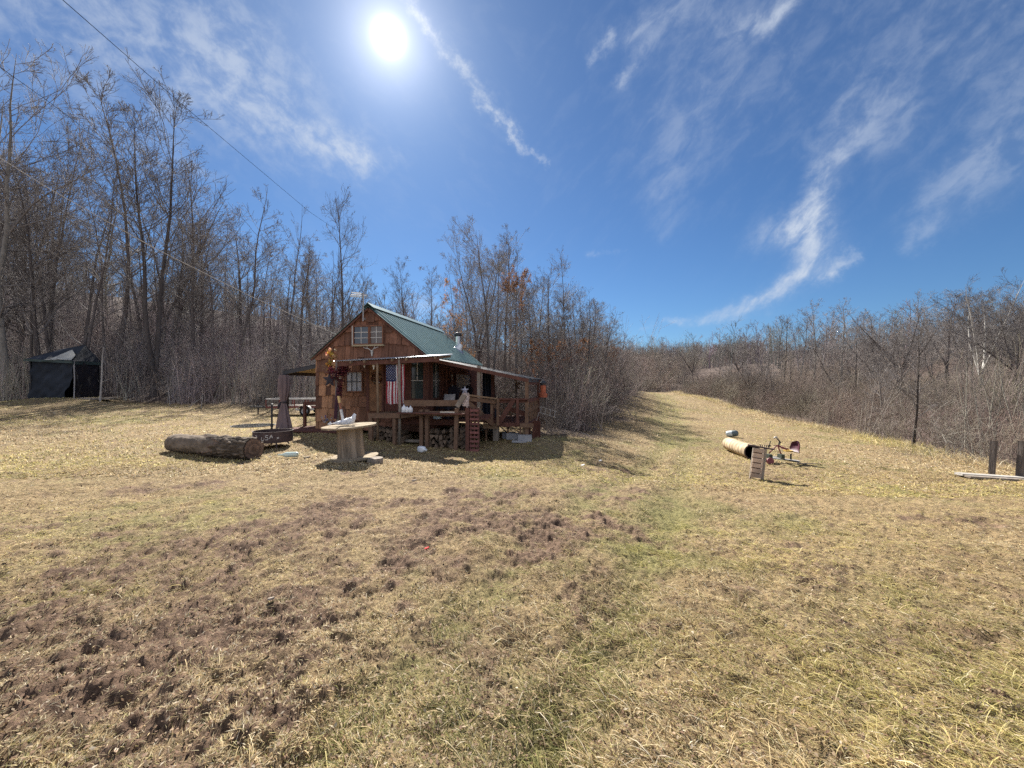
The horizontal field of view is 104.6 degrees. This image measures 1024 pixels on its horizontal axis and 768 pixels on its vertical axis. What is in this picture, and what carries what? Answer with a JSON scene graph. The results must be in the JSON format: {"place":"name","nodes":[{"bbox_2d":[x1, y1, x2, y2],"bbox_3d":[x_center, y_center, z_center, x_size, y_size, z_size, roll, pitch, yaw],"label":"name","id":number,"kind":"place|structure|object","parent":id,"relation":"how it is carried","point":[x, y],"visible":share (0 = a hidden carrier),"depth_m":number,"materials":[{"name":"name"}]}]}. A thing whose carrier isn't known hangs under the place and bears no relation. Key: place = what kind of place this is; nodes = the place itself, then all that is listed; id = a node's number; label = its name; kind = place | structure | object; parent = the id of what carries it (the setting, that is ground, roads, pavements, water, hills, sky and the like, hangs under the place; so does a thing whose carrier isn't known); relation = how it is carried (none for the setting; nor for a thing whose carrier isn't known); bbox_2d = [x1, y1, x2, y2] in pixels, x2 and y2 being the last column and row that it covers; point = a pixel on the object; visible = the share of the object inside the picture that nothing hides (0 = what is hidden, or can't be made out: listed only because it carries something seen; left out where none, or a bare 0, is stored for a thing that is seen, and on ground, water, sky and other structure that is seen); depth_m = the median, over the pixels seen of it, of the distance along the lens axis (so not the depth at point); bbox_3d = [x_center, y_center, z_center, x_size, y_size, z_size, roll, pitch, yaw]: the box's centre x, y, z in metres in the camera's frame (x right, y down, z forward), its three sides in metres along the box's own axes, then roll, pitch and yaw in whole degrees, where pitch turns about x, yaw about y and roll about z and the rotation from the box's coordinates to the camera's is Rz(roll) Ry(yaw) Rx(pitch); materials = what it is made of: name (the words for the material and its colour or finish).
{"place":"outdoors","nodes":[
{"label":"outdoors","id":0,"kind":"place"},
{"bbox_2d":[0,158,334,333],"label":"power line","id":1,"kind":"object","parent":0,"point":[150,245],"visible":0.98,"depth_m":10.19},
{"bbox_2d":[0,290,1023,767],"bbox_3d":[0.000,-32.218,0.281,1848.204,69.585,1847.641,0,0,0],"label":"ground","id":2,"kind":"structure","parent":0,"point":[546,520],"depth_m":3.39,"materials":[{"name":"plant"}]},
{"bbox_2d":[0,151,79,356],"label":"bare tree","id":3,"kind":"object","parent":2,"relation":"on","point":[31,335],"visible":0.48,"depth_m":26.54,"materials":[{"name":"brown plant"}]},
{"bbox_2d":[0,145,85,321],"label":"bare tree","id":4,"kind":"object","parent":2,"relation":"on","point":[1,231],"visible":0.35,"depth_m":27.22,"materials":[{"name":"brown plant"}]},
{"bbox_2d":[0,172,86,383],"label":"bare tree","id":5,"kind":"object","parent":2,"relation":"on","point":[22,326],"visible":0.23,"depth_m":28.04,"materials":[{"name":"brown plant"}]},
{"bbox_2d":[0,177,100,352],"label":"bare tree","id":6,"kind":"object","parent":2,"relation":"on","point":[47,337],"visible":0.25,"depth_m":27.38,"materials":[{"name":"brown plant"}]},
{"bbox_2d":[11,168,92,350],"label":"bare tree","id":7,"kind":"object","parent":2,"relation":"on","point":[62,285],"visible":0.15,"depth_m":31.99,"materials":[{"name":"brown plant"}]},
{"bbox_2d":[0,159,106,355],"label":"bare tree","id":8,"kind":"object","parent":2,"relation":"on","point":[32,307],"visible":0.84,"depth_m":25.53,"materials":[{"name":"brown plant"}]},
{"bbox_2d":[2,160,105,330],"bbox_3d":[-37.379,-8.903,30.661,8.270,15.814,6.802,3,0,-15],"label":"bare tree","id":9,"kind":"object","parent":2,"relation":"on","point":[41,248],"visible":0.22,"depth_m":30.77,"materials":[{"name":"grey plant"}]},
{"bbox_2d":[0,86,118,351],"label":"bare tree","id":10,"kind":"object","parent":2,"relation":"on","point":[62,231],"visible":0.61,"depth_m":28.29,"materials":[{"name":"brown plant"}]},
{"bbox_2d":[23,345,116,399],"bbox_3d":[-24.858,-0.708,22.781,4.256,3.164,2.562,0,0,0],"label":"tarp shelter","id":11,"kind":"object","parent":2,"relation":"on","point":[73,372],"visible":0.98,"depth_m":22.10,"materials":[{"name":"fabric"}]},
{"bbox_2d":[0,39,170,398],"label":"bare tree","id":12,"kind":"object","parent":2,"relation":"on","point":[9,169],"visible":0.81,"depth_m":25.02,"materials":[{"name":"brown plant"}]},
{"bbox_2d":[34,198,156,345],"bbox_3d":[-29.443,-6.719,27.853,6.602,14.838,5.431,7,-2,20],"label":"bare tree","id":13,"kind":"object","parent":2,"relation":"on","point":[89,314],"visible":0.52,"depth_m":27.32,"materials":[{"name":"brown plant"}]},
{"bbox_2d":[58,164,137,383],"bbox_3d":[-29.486,-7.627,28.341,4.707,15.636,4.617,-3,-1,-9],"label":"bare tree","id":14,"kind":"object","parent":2,"relation":"on","point":[102,289],"visible":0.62,"depth_m":28.33,"materials":[{"name":"grey plant"}]},
{"bbox_2d":[51,154,150,348],"bbox_3d":[-26.745,-6.950,25.880,4.630,15.671,4.720,0,-6,44],"label":"bare tree","id":15,"kind":"object","parent":2,"relation":"on","point":[99,286],"visible":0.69,"depth_m":25.76,"materials":[{"name":"grey plant"}]},
{"bbox_2d":[79,188,140,327],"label":"bare tree","id":16,"kind":"object","parent":2,"relation":"on","point":[109,251],"visible":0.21,"depth_m":45.11,"materials":[{"name":"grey plant"}]},
{"bbox_2d":[41,63,184,381],"bbox_3d":[-29.445,-11.106,29.857,9.989,22.346,6.598,0,0,10],"label":"bare tree","id":17,"kind":"object","parent":2,"relation":"on","point":[128,251],"visible":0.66,"depth_m":28.96,"materials":[{"name":"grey plant"}]},
{"bbox_2d":[72,214,182,350],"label":"bare tree","id":18,"kind":"object","parent":2,"relation":"on","point":[138,312],"visible":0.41,"depth_m":34.13,"materials":[{"name":"grey plant"}]},
{"bbox_2d":[120,208,161,335],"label":"bare tree","id":19,"kind":"object","parent":2,"relation":"on","point":[140,278],"visible":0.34,"depth_m":35.87,"materials":[{"name":"grey plant"}]},
{"bbox_2d":[34,48,257,396],"bbox_3d":[-23.069,-9.995,25.843,11.099,21.883,8.139,0,0,5],"label":"bare tree","id":20,"kind":"object","parent":2,"relation":"on","point":[154,179],"visible":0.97,"depth_m":25.61,"materials":[{"name":"brown plant"}]},
{"bbox_2d":[117,183,185,355],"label":"bare tree","id":21,"kind":"object","parent":2,"relation":"on","point":[157,269],"visible":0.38,"depth_m":35.56,"materials":[{"name":"grey plant"}]},
{"bbox_2d":[154,208,203,359],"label":"bare tree","id":22,"kind":"object","parent":2,"relation":"on","point":[178,302],"visible":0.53,"depth_m":30.70,"materials":[{"name":"grey plant"}]},
{"bbox_2d":[122,194,239,377],"bbox_3d":[-26.176,-7.705,31.510,6.358,14.903,7.729,0,0,45],"label":"bare tree","id":23,"kind":"object","parent":2,"relation":"on","point":[169,314],"visible":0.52,"depth_m":31.21,"materials":[{"name":"grey plant"}]},
{"bbox_2d":[145,206,227,357],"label":"bare tree","id":24,"kind":"object","parent":2,"relation":"on","point":[181,309],"visible":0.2,"depth_m":35.93,"materials":[{"name":"grey plant"}]},
{"bbox_2d":[145,209,231,321],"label":"bare tree","id":25,"kind":"object","parent":2,"relation":"on","point":[183,268],"visible":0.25,"depth_m":36.59,"materials":[{"name":"grey plant"}]},
{"bbox_2d":[144,146,249,381],"bbox_3d":[-23.319,-8.877,29.726,6.597,17.764,5.611,0,0,-18],"label":"bare tree","id":26,"kind":"object","parent":2,"relation":"on","point":[192,310],"visible":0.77,"depth_m":29.57,"materials":[{"name":"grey plant"}]},
{"bbox_2d":[150,233,253,379],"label":"bare tree","id":27,"kind":"object","parent":2,"relation":"on","point":[212,318],"visible":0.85,"depth_m":29.98,"materials":[{"name":"grey plant"}]},
{"bbox_2d":[158,208,249,369],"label":"bare tree","id":28,"kind":"object","parent":2,"relation":"on","point":[202,314],"visible":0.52,"depth_m":31.58,"materials":[{"name":"grey plant"}]},
{"bbox_2d":[166,217,254,349],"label":"bare tree","id":29,"kind":"object","parent":2,"relation":"on","point":[216,271],"visible":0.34,"depth_m":34.89,"materials":[{"name":"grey plant"}]},
{"bbox_2d":[164,434,263,459],"bbox_3d":[-6.652,1.350,8.751,2.950,0.518,0.456,0,0,24],"label":"fallen log","id":30,"kind":"object","parent":2,"relation":"on","point":[233,447],"visible":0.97,"depth_m":8.41,"materials":[{"name":"wood"}]},
{"bbox_2d":[0,259,471,405],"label":"brush","id":31,"kind":"object","parent":2,"relation":"on","point":[228,373],"visible":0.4,"depth_m":27.91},
{"bbox_2d":[202,212,275,355],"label":"bare tree","id":32,"kind":"object","parent":2,"relation":"on","point":[239,280],"visible":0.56,"depth_m":37.32,"materials":[{"name":"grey plant"}]},
{"bbox_2d":[200,184,290,363],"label":"bare tree","id":33,"kind":"object","parent":2,"relation":"on","point":[254,270],"visible":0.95,"depth_m":31.29,"materials":[{"name":"grey plant"}]},
{"bbox_2d":[222,237,270,375],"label":"bare tree","id":34,"kind":"object","parent":2,"relation":"on","point":[246,287],"visible":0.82,"depth_m":31.43,"materials":[{"name":"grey plant"}]},
{"bbox_2d":[230,404,293,448],"bbox_3d":[-6.174,1.000,9.836,1.860,1.023,0.970,0,0,29],"label":"fire ring","id":35,"kind":"object","parent":2,"relation":"on","point":[272,435],"visible":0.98,"depth_m":9.44,"materials":[{"name":"metal"}]},
{"bbox_2d":[249,230,285,355],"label":"bare tree","id":36,"kind":"object","parent":2,"relation":"on","point":[265,279],"visible":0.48,"depth_m":40.10,"materials":[{"name":"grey plant"}]},
{"bbox_2d":[249,398,315,415],"bbox_3d":[-11.347,1.139,20.136,3.739,0.845,1.960,0,0,-7],"label":"picnic table","id":37,"kind":"object","parent":2,"relation":"on","point":[300,406],"visible":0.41,"depth_m":19.51,"materials":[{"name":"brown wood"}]},
{"bbox_2d":[268,255,300,351],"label":"bare tree","id":38,"kind":"object","parent":2,"relation":"on","point":[284,294],"visible":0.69,"depth_m":44.14,"materials":[{"name":"grey plant"}]},
{"bbox_2d":[276,207,319,370],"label":"bare tree","id":39,"kind":"object","parent":2,"relation":"on","point":[294,288],"visible":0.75,"depth_m":33.03,"materials":[{"name":"grey plant"}]},
{"bbox_2d":[265,237,355,390],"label":"bare tree","id":40,"kind":"object","parent":2,"relation":"on","point":[301,311],"visible":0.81,"depth_m":29.43,"materials":[{"name":"grey plant"}]},
{"bbox_2d":[297,260,332,391],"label":"bare tree","id":41,"kind":"object","parent":2,"relation":"on","point":[309,302],"visible":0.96,"depth_m":27.45,"materials":[{"name":"grey plant"}]},
{"bbox_2d":[296,249,338,347],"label":"bare tree","id":42,"kind":"object","parent":2,"relation":"on","point":[316,272],"visible":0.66,"depth_m":36.96,"materials":[{"name":"grey plant"}]},
{"bbox_2d":[317,251,350,336],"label":"bare tree","id":43,"kind":"object","parent":2,"relation":"on","point":[332,309],"visible":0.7,"depth_m":42.73,"materials":[{"name":"grey plant"}]},
{"bbox_2d":[308,183,377,329],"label":"bare tree","id":44,"kind":"object","parent":2,"relation":"on","point":[343,308],"visible":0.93,"depth_m":26.79,"materials":[{"name":"grey plant"}]},
{"bbox_2d":[321,422,377,462],"bbox_3d":[-3.266,1.164,7.996,1.040,0.669,1.036,-3,1,-11],"label":"cable spool","id":45,"kind":"object","parent":2,"relation":"on","point":[350,443],"visible":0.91,"depth_m":7.79},
{"bbox_2d":[381,256,429,321],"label":"bare tree","id":46,"kind":"object","parent":2,"relation":"on","point":[399,293],"visible":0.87,"depth_m":33.49,"materials":[{"name":"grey plant"}]},
{"bbox_2d":[283,302,543,450],"bbox_3d":[-3.182,-0.365,14.777,8.874,4.431,7.720,0,0,11],"label":"cabin","id":47,"kind":"object","parent":2,"relation":"on","point":[433,358],"visible":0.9,"depth_m":12.55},
{"bbox_2d":[276,375,292,428],"bbox_3d":[-7.800,0.608,13.553,0.614,1.837,0.341,0,0,11],"label":"curtain","id":48,"kind":"object","parent":47,"relation":"hanging from","point":[283,419],"visible":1,"depth_m":13.49,"materials":[{"name":"fabric"}]},
{"bbox_2d":[321,348,350,421],"bbox_3d":[-5.410,0.183,12.191,1.035,2.601,0.524,0,0,11],"label":"decorated post","id":49,"kind":"object","parent":47,"relation":"on","point":[337,375],"visible":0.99,"depth_m":12.16,"materials":[{"name":"brown wood"}]},
{"bbox_2d":[345,371,363,391],"bbox_3d":[-5.045,-0.074,12.701,0.598,0.668,0.127,0,0,11],"label":"window","id":50,"kind":"structure","parent":47,"relation":"in","point":[354,381],"depth_m":12.66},
{"bbox_2d":[352,325,384,346],"bbox_3d":[-4.573,-1.531,12.597,1.111,0.660,0.150,0,0,11],"label":"window","id":51,"kind":"structure","parent":47,"relation":"in","point":[360,334],"depth_m":12.61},
{"bbox_2d":[366,359,384,410],"bbox_3d":[-4.338,0.018,12.551,0.597,1.684,0.148,0,0,11],"label":"door","id":52,"kind":"structure","parent":47,"relation":"in","point":[371,395],"depth_m":12.56,"materials":[{"name":"wood"}]},
{"bbox_2d":[369,325,383,344],"bbox_3d":[-4.283,-1.556,12.553,0.473,0.610,0.127,0,0,11],"label":"window","id":53,"kind":"structure","parent":47,"relation":"in","point":[376,332],"depth_m":12.51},
{"bbox_2d":[384,363,406,403],"bbox_3d":[-3.351,-0.002,11.368,0.712,1.176,0.087,0,0,11],"label":"flag","id":54,"kind":"object","parent":47,"relation":"attached to","point":[391,383],"visible":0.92,"depth_m":11.38,"materials":[{"name":"fabric"}]},
{"bbox_2d":[409,362,425,399],"bbox_3d":[-2.927,-0.107,12.293,0.502,1.214,0.120,0,0,11],"label":"window","id":55,"kind":"structure","parent":47,"relation":"in","point":[417,388],"depth_m":12.26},
{"bbox_2d":[430,362,440,399],"bbox_3d":[-2.490,-0.107,12.892,0.085,1.214,0.733,0,0,11],"label":"window","id":56,"kind":"structure","parent":47,"relation":"in","point":[435,368],"depth_m":12.86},
{"bbox_2d":[454,373,470,392],"bbox_3d":[-1.939,-0.037,15.748,0.075,0.769,1.924,0,0,11],"label":"window","id":57,"kind":"structure","parent":47,"relation":"in","point":[461,380],"depth_m":15.52,"materials":[{"name":"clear glass"}]},
{"bbox_2d":[482,373,496,416],"bbox_3d":[-0.790,0.376,13.874,0.526,1.569,0.100,0,0,11],"label":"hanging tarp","id":58,"kind":"object","parent":47,"relation":"hanging from","point":[486,392],"visible":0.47,"depth_m":13.89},
{"bbox_2d":[411,265,449,329],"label":"bare tree","id":59,"kind":"object","parent":2,"relation":"on","point":[431,292],"visible":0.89,"depth_m":33.41,"materials":[{"name":"grey plant"}]},
{"bbox_2d":[437,264,475,355],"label":"bare tree","id":60,"kind":"object","parent":2,"relation":"on","point":[451,313],"visible":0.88,"depth_m":18.37,"materials":[{"name":"grey plant"}]},
{"bbox_2d":[470,408,479,451],"bbox_3d":[-0.996,1.223,10.571,0.245,1.177,0.105,0,0,11],"label":"pallet","id":61,"kind":"object","parent":2,"relation":"on","point":[474,432],"visible":0.98,"depth_m":10.53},
{"bbox_2d":[431,221,526,365],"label":"bare tree","id":62,"kind":"object","parent":2,"relation":"on","point":[488,312],"visible":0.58,"depth_m":20.14,"materials":[{"name":"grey plant"}]},
{"bbox_2d":[451,215,551,368],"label":"bare tree","id":63,"kind":"object","parent":2,"relation":"on","point":[485,313],"visible":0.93,"depth_m":18.50,"materials":[{"name":"grey plant"}]},
{"bbox_2d":[477,223,544,412],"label":"bare tree","id":64,"kind":"object","parent":2,"relation":"on","point":[505,344],"visible":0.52,"depth_m":21.42,"materials":[{"name":"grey plant"}]},
{"bbox_2d":[0,349,1023,767],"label":"leaf litter","id":65,"kind":"object","parent":2,"relation":"on","point":[480,761],"visible":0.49,"depth_m":2.03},
{"bbox_2d":[5,246,1023,376],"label":"distant wood","id":66,"kind":"object","parent":2,"relation":"on","point":[710,355],"visible":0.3,"depth_m":66.27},
{"bbox_2d":[499,251,542,427],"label":"leafy tree","id":67,"kind":"object","parent":2,"relation":"on","point":[513,285],"visible":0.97,"depth_m":15.42,"materials":[{"name":"brown plant"}]},
{"bbox_2d":[512,284,560,375],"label":"bare tree","id":68,"kind":"object","parent":2,"relation":"on","point":[536,334],"visible":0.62,"depth_m":22.57,"materials":[{"name":"grey plant"}]},
{"bbox_2d":[519,331,563,395],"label":"leafy tree","id":69,"kind":"object","parent":2,"relation":"on","point":[537,354],"visible":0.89,"depth_m":19.72,"materials":[{"name":"brown plant"}]},
{"bbox_2d":[434,297,682,434],"bbox_3d":[2.347,-2.850,39.604,24.013,9.484,51.700,0,0,18],"label":"thicket","id":70,"kind":"object","parent":2,"relation":"on","point":[563,391],"visible":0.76,"depth_m":19.24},
{"bbox_2d":[519,264,599,382],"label":"bare tree","id":71,"kind":"object","parent":2,"relation":"on","point":[548,307],"visible":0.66,"depth_m":24.67,"materials":[{"name":"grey plant"}]},
{"bbox_2d":[537,249,586,362],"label":"bare tree","id":72,"kind":"object","parent":2,"relation":"on","point":[564,268],"visible":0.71,"depth_m":28.48,"materials":[{"name":"grey plant"}]},
{"bbox_2d":[547,297,590,378],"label":"bare tree","id":73,"kind":"object","parent":2,"relation":"on","point":[567,323],"visible":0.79,"depth_m":22.00,"materials":[{"name":"brown plant"}]},
{"bbox_2d":[542,322,602,400],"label":"leafy tree","id":74,"kind":"object","parent":2,"relation":"on","point":[565,349],"visible":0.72,"depth_m":21.77,"materials":[{"name":"brown plant"}]},
{"bbox_2d":[554,287,611,375],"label":"bare tree","id":75,"kind":"object","parent":2,"relation":"on","point":[577,294],"visible":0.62,"depth_m":26.75,"materials":[{"name":"brown plant"}]},
{"bbox_2d":[558,298,611,405],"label":"bare tree","id":76,"kind":"object","parent":2,"relation":"on","point":[588,350],"visible":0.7,"depth_m":21.39,"materials":[{"name":"brown plant"}]},
{"bbox_2d":[573,298,605,372],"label":"bare tree","id":77,"kind":"object","parent":2,"relation":"on","point":[591,330],"visible":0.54,"depth_m":24.09,"materials":[{"name":"brown plant"}]},
{"bbox_2d":[666,340,707,381],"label":"bare tree","id":78,"kind":"object","parent":2,"relation":"on","point":[689,364],"visible":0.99,"depth_m":62.07,"materials":[{"name":"grey plant"}]},
{"bbox_2d":[713,331,761,374],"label":"bare tree","id":79,"kind":"object","parent":2,"relation":"on","point":[734,358],"visible":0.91,"depth_m":53.75,"materials":[{"name":"grey plant"}]},
{"bbox_2d":[722,438,757,458],"bbox_3d":[6.755,1.884,11.744,0.414,0.552,2.642,0,0,16],"label":"culvert pipe","id":80,"kind":"object","parent":2,"relation":"on","point":[741,448],"visible":0.88,"depth_m":11.45,"materials":[{"name":"plastic"}]},
{"bbox_2d":[727,359,771,390],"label":"bare tree","id":81,"kind":"object","parent":2,"relation":"on","point":[749,376],"visible":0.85,"depth_m":36.26,"materials":[{"name":"grey plant"}]},
{"bbox_2d":[747,441,774,479],"bbox_3d":[5.282,1.619,8.449,0.503,0.859,0.110,6,2,20],"label":"slatted stand","id":82,"kind":"object","parent":2,"relation":"on","point":[758,463],"visible":1,"depth_m":8.42,"materials":[{"name":"brown wood"}]},
{"bbox_2d":[755,313,806,383],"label":"bare tree","id":83,"kind":"object","parent":2,"relation":"on","point":[789,330],"visible":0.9,"depth_m":39.99,"materials":[{"name":"brown plant"}]},
{"bbox_2d":[766,436,799,463],"bbox_3d":[6.700,1.653,9.900,0.953,0.691,0.330,0,0,0],"label":"toy digger","id":84,"kind":"object","parent":2,"relation":"on","point":[794,446],"visible":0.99,"depth_m":9.87,"materials":[{"name":"red paint"}]},
{"bbox_2d":[611,311,1023,463],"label":"brush","id":85,"kind":"object","parent":2,"relation":"on","point":[999,412],"visible":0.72,"depth_m":20.43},
{"bbox_2d":[795,298,843,382],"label":"bare tree","id":86,"kind":"object","parent":2,"relation":"on","point":[819,329],"visible":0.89,"depth_m":37.76,"materials":[{"name":"brown plant"}]},
{"bbox_2d":[822,296,875,382],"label":"bare tree","id":87,"kind":"object","parent":2,"relation":"on","point":[844,324],"visible":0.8,"depth_m":37.69,"materials":[{"name":"brown plant"}]},
{"bbox_2d":[821,332,881,390],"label":"bare tree","id":88,"kind":"object","parent":2,"relation":"on","point":[855,369],"visible":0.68,"depth_m":28.75,"materials":[{"name":"brown plant"}]},
{"bbox_2d":[820,309,909,375],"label":"bare tree","id":89,"kind":"object","parent":2,"relation":"on","point":[865,340],"visible":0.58,"depth_m":29.95,"materials":[{"name":"brown plant"}]},
{"bbox_2d":[854,351,915,429],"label":"bare tree","id":90,"kind":"object","parent":2,"relation":"on","point":[882,386],"visible":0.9,"depth_m":19.13,"materials":[{"name":"brown plant"}]},
{"bbox_2d":[826,300,949,390],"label":"bare tree","id":91,"kind":"object","parent":2,"relation":"on","point":[900,333],"visible":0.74,"depth_m":27.20,"materials":[{"name":"grey plant"}]},
{"bbox_2d":[877,322,919,393],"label":"bare tree","id":92,"kind":"object","parent":2,"relation":"on","point":[895,331],"visible":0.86,"depth_m":24.21,"materials":[{"name":"brown plant"}]},
{"bbox_2d":[850,320,959,393],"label":"bare tree","id":93,"kind":"object","parent":2,"relation":"on","point":[890,348],"visible":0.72,"depth_m":25.28,"materials":[{"name":"brown plant"}]},
{"bbox_2d":[873,318,966,445],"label":"bare tree","id":94,"kind":"object","parent":2,"relation":"on","point":[919,365],"visible":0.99,"depth_m":13.71,"materials":[{"name":"brown plant"}]},
{"bbox_2d":[881,285,1015,386],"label":"bare tree","id":95,"kind":"object","parent":2,"relation":"on","point":[946,365],"visible":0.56,"depth_m":25.02,"materials":[{"name":"brown plant"}]},
{"bbox_2d":[945,323,997,405],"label":"bare tree","id":96,"kind":"object","parent":2,"relation":"on","point":[971,349],"visible":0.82,"depth_m":19.79,"materials":[{"name":"grey plant"}]},
{"bbox_2d":[922,268,1023,398],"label":"bare tree","id":97,"kind":"object","parent":2,"relation":"on","point":[968,312],"visible":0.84,"depth_m":20.25,"materials":[{"name":"white plant"}]},
{"bbox_2d":[936,318,1023,376],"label":"bare tree","id":98,"kind":"object","parent":2,"relation":"on","point":[985,345],"visible":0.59,"depth_m":19.86,"materials":[{"name":"brown plant"}]},
{"bbox_2d":[960,287,1023,398],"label":"bare tree","id":99,"kind":"object","parent":2,"relation":"on","point":[1019,344],"visible":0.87,"depth_m":19.26,"materials":[{"name":"brown plant"}]},
{"bbox_2d":[988,440,997,473],"bbox_3d":[10.468,1.655,8.612,0.085,0.851,0.090,7,-2,-17],"label":"fence post","id":100,"kind":"object","parent":2,"relation":"on","point":[992,456],"visible":0.82,"depth_m":8.59,"materials":[{"name":"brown wood"}]},
{"bbox_2d":[1015,441,1023,476],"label":"fence post","id":101,"kind":"object","parent":2,"relation":"on","point":[1019,470],"visible":0.81,"depth_m":8.29,"materials":[{"name":"brown wood"}]},
{"bbox_2d":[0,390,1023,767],"bbox_3d":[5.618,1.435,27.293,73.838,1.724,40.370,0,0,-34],"label":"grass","id":102,"kind":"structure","parent":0,"point":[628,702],"depth_m":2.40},
{"bbox_2d":[0,0,1023,353],"label":"sky","id":103,"kind":"structure","parent":0,"point":[696,166],"materials":[{"name":"blue"}]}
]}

